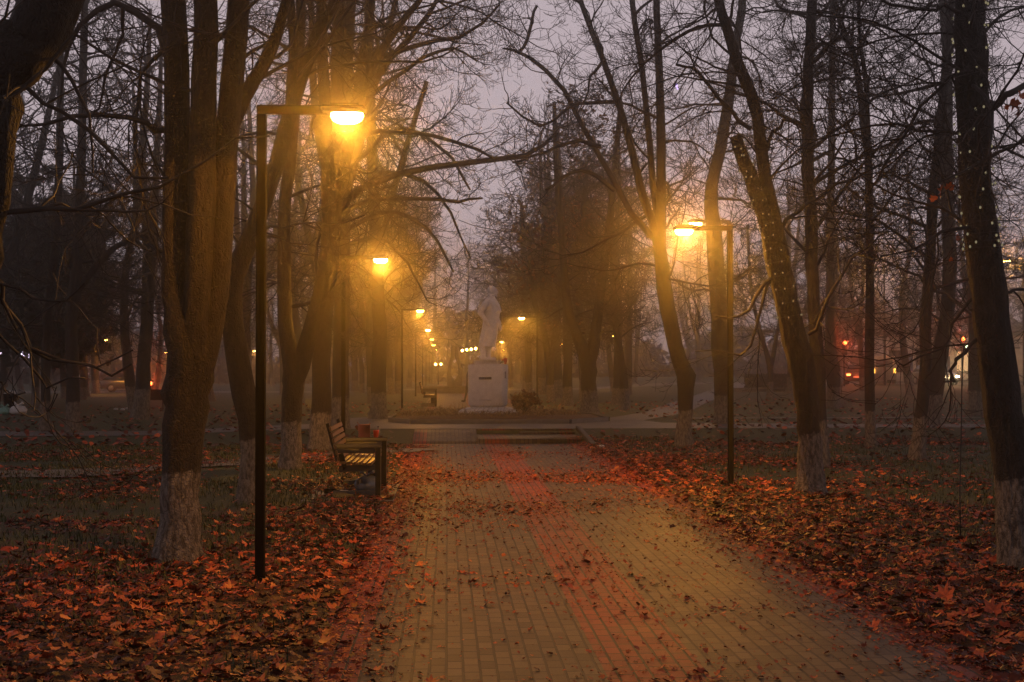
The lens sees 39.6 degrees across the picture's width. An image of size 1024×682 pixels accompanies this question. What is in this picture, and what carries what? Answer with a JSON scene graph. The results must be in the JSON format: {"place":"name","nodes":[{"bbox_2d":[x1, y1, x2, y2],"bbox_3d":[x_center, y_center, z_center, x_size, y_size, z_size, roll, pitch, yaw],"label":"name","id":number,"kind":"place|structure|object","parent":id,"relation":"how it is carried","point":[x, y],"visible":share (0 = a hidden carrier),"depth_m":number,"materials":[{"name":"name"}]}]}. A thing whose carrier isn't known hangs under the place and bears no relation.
{"place":"outdoors","nodes":[
{"label":"outdoors","id":0,"kind":"place"},
{"bbox_2d":[0,448,433,476],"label":"side path","id":1,"kind":"structure","parent":0,"point":[203,465],"depth_m":25.21,"materials":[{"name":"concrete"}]},
{"bbox_2d":[0,423,985,435],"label":"cross path","id":2,"kind":"structure","parent":0,"point":[467,426],"depth_m":39.11,"materials":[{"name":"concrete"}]},
{"bbox_2d":[350,416,660,423],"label":"plaza","id":3,"kind":"structure","parent":0,"point":[367,420],"depth_m":42.92,"materials":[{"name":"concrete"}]},
{"bbox_2d":[457,360,517,413],"bbox_3d":[-0.759,1.546,45.190,1.746,1.880,1.746,0,-1,9],"label":"pedestal","id":4,"kind":"object","parent":3,"relation":"on","point":[487,383],"visible":0.89,"depth_m":44.66,"materials":[{"name":"white stone"}]},
{"bbox_2d":[477,286,501,359],"bbox_3d":[-0.697,-0.563,45.211,0.721,2.377,0.928,0,-1,11],"label":"statue","id":5,"kind":"object","parent":4,"relation":"on","point":[489,311],"visible":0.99,"depth_m":44.98,"materials":[{"name":"stone"}]},
{"bbox_2d":[388,401,609,423],"bbox_3d":[-0.521,2.160,44.936,6.888,0.711,7.441,0,-1,-3],"label":"flower bed","id":6,"kind":"object","parent":3,"relation":"on","point":[450,415],"visible":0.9,"depth_m":42.58,"materials":[{"name":"plant"}]},
{"bbox_2d":[510,389,542,412],"bbox_3d":[0.399,1.865,44.284,1.017,0.751,1.036,-1,-2,38],"label":"shrub","id":7,"kind":"object","parent":6,"relation":"on","point":[524,399],"visible":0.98,"depth_m":44.19,"materials":[{"name":"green plant"}]},
{"bbox_2d":[0,377,1023,681],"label":"ground","id":8,"kind":"structure","parent":0,"point":[650,395],"depth_m":22.06,"materials":[{"name":"brown plant"}]},
{"bbox_2d":[0,132,69,400],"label":"bare tree","id":9,"kind":"object","parent":8,"relation":"on","point":[3,374],"depth_m":80.43,"materials":[{"name":"brown plant"}]},
{"bbox_2d":[0,164,120,404],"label":"leafy tree","id":10,"kind":"object","parent":8,"relation":"on","point":[11,338],"visible":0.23,"depth_m":69.24,"materials":[{"name":"brown plant"}]},
{"bbox_2d":[0,0,162,432],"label":"bare tree","id":11,"kind":"object","parent":8,"relation":"on","point":[76,279],"visible":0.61,"depth_m":39.43,"materials":[{"name":"brown plant"}]},
{"bbox_2d":[0,0,163,340],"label":"bare tree","id":12,"kind":"object","parent":8,"relation":"on","point":[29,193],"visible":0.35,"depth_m":50.65,"materials":[{"name":"brown plant"}]},
{"bbox_2d":[0,0,166,430],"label":"bare tree","id":13,"kind":"object","parent":8,"relation":"on","point":[45,369],"visible":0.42,"depth_m":40.46,"materials":[{"name":"brown plant"}]},
{"bbox_2d":[6,113,165,405],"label":"bare tree","id":14,"kind":"object","parent":8,"relation":"on","point":[112,289],"visible":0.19,"depth_m":68.66,"materials":[{"name":"brown plant"}]},
{"bbox_2d":[50,166,141,393],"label":"bare tree","id":15,"kind":"object","parent":8,"relation":"on","point":[95,389],"visible":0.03,"depth_m":104.52,"materials":[{"name":"brown plant"}]},
{"bbox_2d":[71,174,139,399],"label":"bare tree","id":16,"kind":"object","parent":8,"relation":"on","point":[83,387],"visible":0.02,"depth_m":82.93,"materials":[{"name":"brown plant"}]},
{"bbox_2d":[9,28,240,412],"bbox_3d":[-15.560,-5.018,59.113,7.886,16.257,8.603,0,-1,5],"label":"bare tree","id":17,"kind":"object","parent":8,"relation":"on","point":[128,372],"visible":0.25,"depth_m":58.37,"materials":[{"name":"brown plant"}]},
{"bbox_2d":[0,0,269,498],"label":"bare tree","id":18,"kind":"object","parent":8,"relation":"on","point":[36,36],"visible":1,"depth_m":8.82,"materials":[{"name":"brown plant"}]},
{"bbox_2d":[111,212,166,388],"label":"bare tree","id":19,"kind":"object","parent":8,"relation":"on","point":[161,352],"visible":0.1,"depth_m":97.40,"materials":[{"name":"brown plant"}]},
{"bbox_2d":[30,0,282,419],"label":"bare tree","id":20,"kind":"object","parent":8,"relation":"on","point":[140,410],"visible":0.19,"depth_m":50.17,"materials":[{"name":"brown plant"}]},
{"bbox_2d":[3,0,413,565],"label":"bare tree","id":21,"kind":"object","parent":8,"relation":"on","point":[197,128],"visible":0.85,"depth_m":13.39,"materials":[{"name":"brown plant"}]},
{"bbox_2d":[159,19,320,408],"bbox_3d":[-12.084,-5.483,64.937,7.876,17.376,8.104,0,-1,20],"label":"bare tree","id":22,"kind":"object","parent":8,"relation":"on","point":[251,191],"visible":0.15,"depth_m":63.71,"materials":[{"name":"brown plant"}]},
{"bbox_2d":[223,206,320,394],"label":"bare tree","id":23,"kind":"object","parent":8,"relation":"on","point":[281,366],"visible":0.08,"depth_m":100.18,"materials":[{"name":"brown plant"}]},
{"bbox_2d":[35,0,512,504],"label":"bare tree","id":24,"kind":"object","parent":8,"relation":"on","point":[241,379],"visible":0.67,"depth_m":19.13,"materials":[{"name":"brown plant"}]},
{"bbox_2d":[250,174,358,387],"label":"bare tree","id":25,"kind":"object","parent":8,"relation":"on","point":[304,311],"visible":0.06,"depth_m":86.92,"materials":[{"name":"brown plant"}]},
{"bbox_2d":[186,0,425,469],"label":"bare tree","id":26,"kind":"object","parent":8,"relation":"on","point":[296,360],"visible":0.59,"depth_m":25.99,"materials":[{"name":"brown plant"}]},
{"bbox_2d":[248,102,366,583],"bbox_3d":[-1.727,0.059,12.035,0.970,4.145,0.220,0,-1,-3],"label":"street lamp","id":27,"kind":"object","parent":8,"relation":"on","point":[347,113],"visible":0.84,"depth_m":11.99,"materials":[{"name":"black metal"}]},
{"bbox_2d":[233,82,391,403],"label":"bare tree","id":28,"kind":"object","parent":8,"relation":"on","point":[297,324],"visible":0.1,"depth_m":71.49,"materials":[{"name":"brown plant"}]},
{"bbox_2d":[233,95,393,332],"bbox_3d":[-8.015,-3.780,56.700,6.189,13.269,6.014,0,-1,19],"label":"bare tree","id":29,"kind":"object","parent":8,"relation":"on","point":[298,184],"visible":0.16,"depth_m":56.52,"materials":[{"name":"brown plant"}]},
{"bbox_2d":[298,227,372,391],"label":"bare tree","id":30,"kind":"object","parent":8,"relation":"on","point":[354,381],"visible":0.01,"depth_m":110.47,"materials":[{"name":"brown plant"}]},
{"bbox_2d":[299,484,399,502],"bbox_3d":[-2.310,2.236,20.698,1.270,0.082,2.850,0,-1,-3],"label":"bench pad","id":31,"kind":"object","parent":8,"relation":"on","point":[394,492],"visible":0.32,"depth_m":20.12,"materials":[{"name":"concrete"}]},
{"bbox_2d":[354,471,374,489],"bbox_3d":[-2.079,2.008,20.440,0.322,0.334,0.312,-1,-1,25],"label":"plastic bag","id":32,"kind":"object","parent":31,"relation":"on","point":[367,481],"visible":0.64,"depth_m":20.34,"materials":[{"name":"white plastic"}]},
{"bbox_2d":[326,418,387,497],"bbox_3d":[-2.251,1.684,20.788,0.777,1.047,2.076,0,-1,-3],"label":"park bench","id":33,"kind":"object","parent":8,"relation":"on","point":[376,463],"visible":0.93,"depth_m":19.80,"materials":[{"name":"brown wood"}]},
{"bbox_2d":[332,252,395,392],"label":"bare tree","id":34,"kind":"object","parent":8,"relation":"on","point":[361,378],"visible":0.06,"depth_m":101.90,"materials":[{"name":"brown plant"}]},
{"bbox_2d":[295,154,433,402],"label":"bare tree","id":35,"kind":"object","parent":8,"relation":"on","point":[366,322],"visible":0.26,"depth_m":67.66,"materials":[{"name":"brown plant"}]},
{"bbox_2d":[341,255,388,439],"bbox_3d":[-2.886,0.392,27.695,0.970,4.145,0.220,0,-1,-3],"label":"street lamp","id":36,"kind":"object","parent":8,"relation":"on","point":[382,258],"visible":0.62,"depth_m":27.66,"materials":[{"name":"black metal"}]},
{"bbox_2d":[299,145,443,364],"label":"bare tree","id":37,"kind":"object","parent":8,"relation":"on","point":[353,327],"visible":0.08,"depth_m":76.70,"materials":[{"name":"brown plant"}]},
{"bbox_2d":[247,0,501,428],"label":"bare tree","id":38,"kind":"object","parent":8,"relation":"on","point":[336,390],"visible":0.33,"depth_m":37.77,"materials":[{"name":"brown plant"}]},
{"bbox_2d":[270,0,497,418],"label":"bare tree","id":39,"kind":"object","parent":8,"relation":"on","point":[378,408],"visible":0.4,"depth_m":45.79,"materials":[{"name":"brown plant"}]},
{"bbox_2d":[332,156,460,394],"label":"bare tree","id":40,"kind":"object","parent":8,"relation":"on","point":[390,383],"visible":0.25,"depth_m":91.79,"materials":[{"name":"brown plant"}]},
{"bbox_2d":[350,161,442,351],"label":"bare tree","id":41,"kind":"object","parent":8,"relation":"on","point":[392,276],"visible":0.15,"depth_m":88.43,"materials":[{"name":"brown plant"}]},
{"bbox_2d":[358,185,465,392],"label":"bare tree","id":42,"kind":"object","parent":8,"relation":"on","point":[397,385],"visible":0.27,"depth_m":95.69,"materials":[{"name":"brown plant"}]},
{"bbox_2d":[386,232,463,386],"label":"bare tree","id":43,"kind":"object","parent":8,"relation":"on","point":[410,372],"visible":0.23,"depth_m":127.32,"materials":[{"name":"brown plant"}]},
{"bbox_2d":[390,228,465,383],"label":"bare tree","id":44,"kind":"object","parent":8,"relation":"on","point":[404,367],"visible":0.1,"depth_m":159.32,"materials":[{"name":"brown plant"}]},
{"bbox_2d":[255,0,603,451],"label":"bare tree","id":45,"kind":"object","parent":8,"relation":"on","point":[320,417],"visible":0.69,"depth_m":31.89,"materials":[{"name":"brown plant"}]},
{"bbox_2d":[394,232,470,383],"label":"bare tree","id":46,"kind":"object","parent":8,"relation":"on","point":[433,372],"visible":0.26,"depth_m":157.33,"materials":[{"name":"brown plant"}]},
{"bbox_2d":[416,346,465,393],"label":"monument","id":47,"kind":"object","parent":8,"relation":"on","point":[453,386],"visible":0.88,"depth_m":95.58,"materials":[{"name":"concrete"}]},
{"bbox_2d":[412,429,477,443],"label":"brick ramp","id":48,"kind":"structure","parent":8,"relation":"on","point":[445,436],"depth_m":36.12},
{"bbox_2d":[419,225,496,383],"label":"bare tree","id":49,"kind":"object","parent":8,"relation":"on","point":[466,305],"visible":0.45,"depth_m":163.95,"materials":[{"name":"brown plant"}]},
{"bbox_2d":[422,384,520,410],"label":"path","id":50,"kind":"structure","parent":8,"relation":"on","point":[445,400],"depth_m":73.11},
{"bbox_2d":[452,226,523,359],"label":"bare tree","id":51,"kind":"object","parent":8,"relation":"on","point":[473,298],"visible":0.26,"depth_m":156.04,"materials":[{"name":"brown plant"}]},
{"bbox_2d":[472,254,523,386],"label":"bare tree","id":52,"kind":"object","parent":8,"relation":"on","point":[511,378],"visible":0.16,"depth_m":131.38,"materials":[{"name":"brown plant"}]},
{"bbox_2d":[450,180,571,394],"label":"bare tree","id":53,"kind":"object","parent":8,"relation":"on","point":[528,371],"visible":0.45,"depth_m":83.92,"materials":[{"name":"brown plant"}]},
{"bbox_2d":[0,294,1022,383],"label":"woods","id":54,"kind":"object","parent":8,"relation":"on","point":[220,374],"visible":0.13,"depth_m":186.06,"materials":[{"name":"brown plant"}]},
{"bbox_2d":[0,434,1023,681],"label":"fallen leaves","id":55,"kind":"object","parent":8,"relation":"on","point":[794,524],"visible":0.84,"depth_m":12.75,"materials":[{"name":"brown plant"}]},
{"bbox_2d":[0,397,1023,446],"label":"fallen leaves","id":56,"kind":"object","parent":8,"relation":"on","point":[27,433],"visible":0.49,"depth_m":40.23,"materials":[{"name":"brown plant"}]},
{"bbox_2d":[476,428,574,434],"bbox_3d":[0.337,2.507,37.834,2.595,0.362,1.150,0,-1,-3],"label":"step","id":57,"kind":"object","parent":8,"relation":"on","point":[544,432],"visible":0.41,"depth_m":37.59,"materials":[{"name":"brick"}]},
{"bbox_2d":[477,434,583,443],"bbox_3d":[0.409,2.541,36.255,2.595,0.225,2.690,0,-1,-3],"label":"step","id":58,"kind":"object","parent":8,"relation":"on","point":[526,439],"visible":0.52,"depth_m":34.97,"materials":[{"name":"brick"}]},
{"bbox_2d":[463,172,602,401],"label":"bare tree","id":59,"kind":"object","parent":8,"relation":"on","point":[550,385],"visible":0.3,"depth_m":70.05,"materials":[{"name":"brown plant"}]},
{"bbox_2d":[443,93,630,397],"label":"bare tree","id":60,"kind":"object","parent":8,"relation":"on","point":[558,378],"visible":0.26,"depth_m":79.44,"materials":[{"name":"brown plant"}]},
{"bbox_2d":[482,93,633,394],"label":"bare tree","id":61,"kind":"object","parent":8,"relation":"on","point":[542,389],"visible":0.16,"depth_m":90.84,"materials":[{"name":"brown plant"}]},
{"bbox_2d":[494,82,635,405],"bbox_3d":[1.753,-4.206,62.133,6.168,14.231,6.421,1,-1,-25],"label":"withered tree","id":62,"kind":"object","parent":8,"relation":"on","point":[567,397],"visible":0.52,"depth_m":62.05,"materials":[{"name":"brown plant"}]},
{"bbox_2d":[494,128,666,400],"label":"bare tree","id":63,"kind":"object","parent":8,"relation":"on","point":[553,287],"visible":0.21,"depth_m":71.56,"materials":[{"name":"brown plant"}]},
{"bbox_2d":[523,139,651,352],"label":"bare tree","id":64,"kind":"object","parent":8,"relation":"on","point":[604,339],"visible":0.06,"depth_m":84.74,"materials":[{"name":"brown plant"}]},
{"bbox_2d":[520,149,660,409],"bbox_3d":[3.498,-2.448,56.673,5.185,10.531,6.208,1,-1,-24],"label":"bare tree","id":65,"kind":"object","parent":8,"relation":"on","point":[625,403],"visible":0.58,"depth_m":56.12,"materials":[{"name":"brown plant"}]},
{"bbox_2d":[525,106,672,404],"bbox_3d":[4.011,-3.825,65.251,6.196,13.669,6.375,0,-1,-15],"label":"bare tree","id":66,"kind":"object","parent":8,"relation":"on","point":[615,399],"visible":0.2,"depth_m":64.59,"materials":[{"name":"brown plant"}]},
{"bbox_2d":[512,89,707,413],"bbox_3d":[3.475,-3.125,50.145,6.881,11.693,7.504,0,-1,-3],"label":"bare tree","id":67,"kind":"object","parent":8,"relation":"on","point":[587,354],"visible":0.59,"depth_m":50.02,"materials":[{"name":"brown plant"}]},
{"bbox_2d":[542,158,692,394],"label":"bare tree","id":68,"kind":"object","parent":8,"relation":"on","point":[628,354],"visible":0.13,"depth_m":87.09,"materials":[{"name":"brown plant"}]},
{"bbox_2d":[585,189,660,391],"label":"bare tree","id":69,"kind":"object","parent":8,"relation":"on","point":[610,368],"visible":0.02,"depth_m":98.43,"materials":[{"name":"brown plant"}]},
{"bbox_2d":[462,0,802,446],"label":"bare tree","id":70,"kind":"object","parent":8,"relation":"on","point":[655,233],"visible":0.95,"depth_m":33.67,"materials":[{"name":"brown plant"}]},
{"bbox_2d":[611,263,663,382],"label":"bare tree","id":71,"kind":"object","parent":8,"relation":"on","point":[637,349],"visible":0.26,"depth_m":123.45,"materials":[{"name":"brown plant"}]},
{"bbox_2d":[648,245,708,366],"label":"bare tree","id":72,"kind":"object","parent":8,"relation":"on","point":[687,342],"visible":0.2,"depth_m":152.45,"materials":[{"name":"brown plant"}]},
{"bbox_2d":[638,231,734,379],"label":"bare tree","id":73,"kind":"object","parent":8,"relation":"on","point":[698,354],"visible":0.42,"depth_m":129.90,"materials":[{"name":"brown plant"}]},
{"bbox_2d":[673,224,733,485],"bbox_3d":[2.996,0.267,22.059,0.970,4.145,0.220,0,-1,-3],"label":"street lamp","id":74,"kind":"object","parent":8,"relation":"on","point":[684,229],"visible":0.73,"depth_m":22.04,"materials":[{"name":"black metal"}]},
{"bbox_2d":[618,0,827,423],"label":"bare tree","id":75,"kind":"object","parent":8,"relation":"on","point":[715,242],"visible":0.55,"depth_m":41.20,"materials":[{"name":"brown plant"}]},
{"bbox_2d":[743,373,786,388],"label":"hedge","id":76,"kind":"object","parent":8,"relation":"on","point":[780,380],"visible":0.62,"depth_m":92.50,"materials":[{"name":"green plant"}]},
{"bbox_2d":[542,0,991,495],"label":"bare tree","id":77,"kind":"object","parent":8,"relation":"on","point":[802,372],"visible":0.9,"depth_m":20.19,"materials":[{"name":"brown plant"}]},
{"bbox_2d":[708,158,846,350],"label":"bare tree","id":78,"kind":"object","parent":8,"relation":"on","point":[799,239],"visible":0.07,"depth_m":93.92,"materials":[{"name":"brown plant"}]},
{"bbox_2d":[723,208,848,398],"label":"bare tree","id":79,"kind":"object","parent":8,"relation":"on","point":[770,361],"visible":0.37,"depth_m":70.62,"materials":[{"name":"brown plant"}]},
{"bbox_2d":[741,142,880,392],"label":"bare tree","id":80,"kind":"object","parent":8,"relation":"on","point":[789,386],"visible":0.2,"depth_m":81.36,"materials":[{"name":"brown plant"}]},
{"bbox_2d":[667,0,956,467],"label":"bare tree","id":81,"kind":"object","parent":8,"relation":"on","point":[812,261],"visible":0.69,"depth_m":26.16,"materials":[{"name":"brown plant"}]},
{"bbox_2d":[607,434,1023,600],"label":"grass","id":82,"kind":"structure","parent":8,"relation":"on","point":[758,469],"depth_m":24.46,"materials":[{"name":"plant"}]},
{"bbox_2d":[777,160,888,386],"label":"bare tree","id":83,"kind":"object","parent":8,"relation":"on","point":[841,383],"visible":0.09,"depth_m":98.16,"materials":[{"name":"brown plant"}]},
{"bbox_2d":[772,0,902,408],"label":"bare tree","id":84,"kind":"object","parent":8,"relation":"on","point":[833,378],"visible":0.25,"depth_m":56.57,"materials":[{"name":"brown plant"}]},
{"bbox_2d":[818,190,912,390],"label":"bare tree","id":85,"kind":"object","parent":8,"relation":"on","point":[861,369],"visible":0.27,"depth_m":87.67,"materials":[{"name":"brown plant"}]},
{"bbox_2d":[712,0,1023,569],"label":"bare tree","id":86,"kind":"object","parent":8,"relation":"on","point":[999,380],"visible":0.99,"depth_m":13.01,"materials":[{"name":"brown plant"}]},
{"bbox_2d":[951,1,1002,251],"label":"light string","id":87,"kind":"object","parent":86,"relation":"attached to","point":[954,95],"visible":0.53,"depth_m":13.04,"materials":[{"name":"yellow plastic"}]},
{"bbox_2d":[731,0,1022,447],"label":"bare tree","id":88,"kind":"object","parent":8,"relation":"on","point":[870,418],"visible":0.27,"depth_m":33.33,"materials":[{"name":"brown plant"}]},
{"bbox_2d":[835,114,968,394],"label":"bare tree","id":89,"kind":"object","parent":8,"relation":"on","point":[904,350],"visible":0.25,"depth_m":77.68,"materials":[{"name":"brown plant"}]},
{"bbox_2d":[790,0,1023,460],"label":"bare tree","id":90,"kind":"object","parent":8,"relation":"on","point":[923,391],"visible":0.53,"depth_m":28.30,"materials":[{"name":"brown plant"}]},
{"bbox_2d":[900,234,967,359],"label":"bare tree","id":91,"kind":"object","parent":8,"relation":"on","point":[937,313],"visible":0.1,"depth_m":103.64,"materials":[{"name":"brown plant"}]},
{"bbox_2d":[846,0,1023,424],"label":"bare tree","id":92,"kind":"object","parent":8,"relation":"on","point":[936,381],"visible":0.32,"depth_m":40.49,"materials":[{"name":"brown plant"}]},
{"bbox_2d":[854,331,1022,380],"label":"shop building","id":93,"kind":"structure","parent":8,"relation":"on","point":[952,356],"depth_m":123.88,"materials":[{"name":"black paint"}]},
{"bbox_2d":[894,0,1023,415],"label":"bare tree","id":94,"kind":"object","parent":8,"relation":"on","point":[974,404],"visible":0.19,"depth_m":48.55,"materials":[{"name":"brown plant"}]},
{"bbox_2d":[899,165,1023,355],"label":"bare tree","id":95,"kind":"object","parent":8,"relation":"on","point":[1017,308],"visible":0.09,"depth_m":88.57,"materials":[{"name":"brown plant"}]},
{"bbox_2d":[917,196,1023,392],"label":"bare tree","id":96,"kind":"object","parent":8,"relation":"on","point":[967,320],"visible":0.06,"depth_m":82.81,"materials":[{"name":"brown plant"}]},
{"bbox_2d":[992,168,1023,346],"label":"bare tree","id":97,"kind":"object","parent":8,"relation":"on","point":[1015,255],"visible":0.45,"depth_m":91.39,"materials":[{"name":"brown plant"}]},
{"bbox_2d":[0,0,1023,377],"label":"sky","id":98,"kind":"structure","parent":0,"point":[530,79],"materials":[{"name":"grey"}]},
{"bbox_2d":[15,382,1022,392],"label":"street","id":99,"kind":"structure","parent":0,"point":[637,385],"depth_m":111.78,"materials":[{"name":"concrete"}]},
{"bbox_2d":[99,372,153,391],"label":"car","id":100,"kind":"object","parent":99,"relation":"on","point":[113,383],"visible":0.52,"depth_m":109.70,"materials":[{"name":"grey paint"}]},
{"bbox_2d":[874,356,896,383],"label":"parked van","id":101,"kind":"object","parent":99,"relation":"on","point":[878,371],"visible":0.52,"depth_m":109.03,"materials":[{"name":"metal"}]},
{"bbox_2d":[299,444,1020,681],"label":"brick path","id":102,"kind":"structure","parent":0,"point":[499,661],"depth_m":10.79,"materials":[{"name":"grey brick"}]},
{"bbox_2d":[294,443,1023,681],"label":"leaves on path","id":103,"kind":"object","parent":102,"relation":"on","point":[357,619],"visible":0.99,"depth_m":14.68,"materials":[{"name":"brown plant"}]},
{"bbox_2d":[610,384,744,420],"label":"diagonal path","id":104,"kind":"structure","parent":0,"point":[708,396],"depth_m":54.60,"materials":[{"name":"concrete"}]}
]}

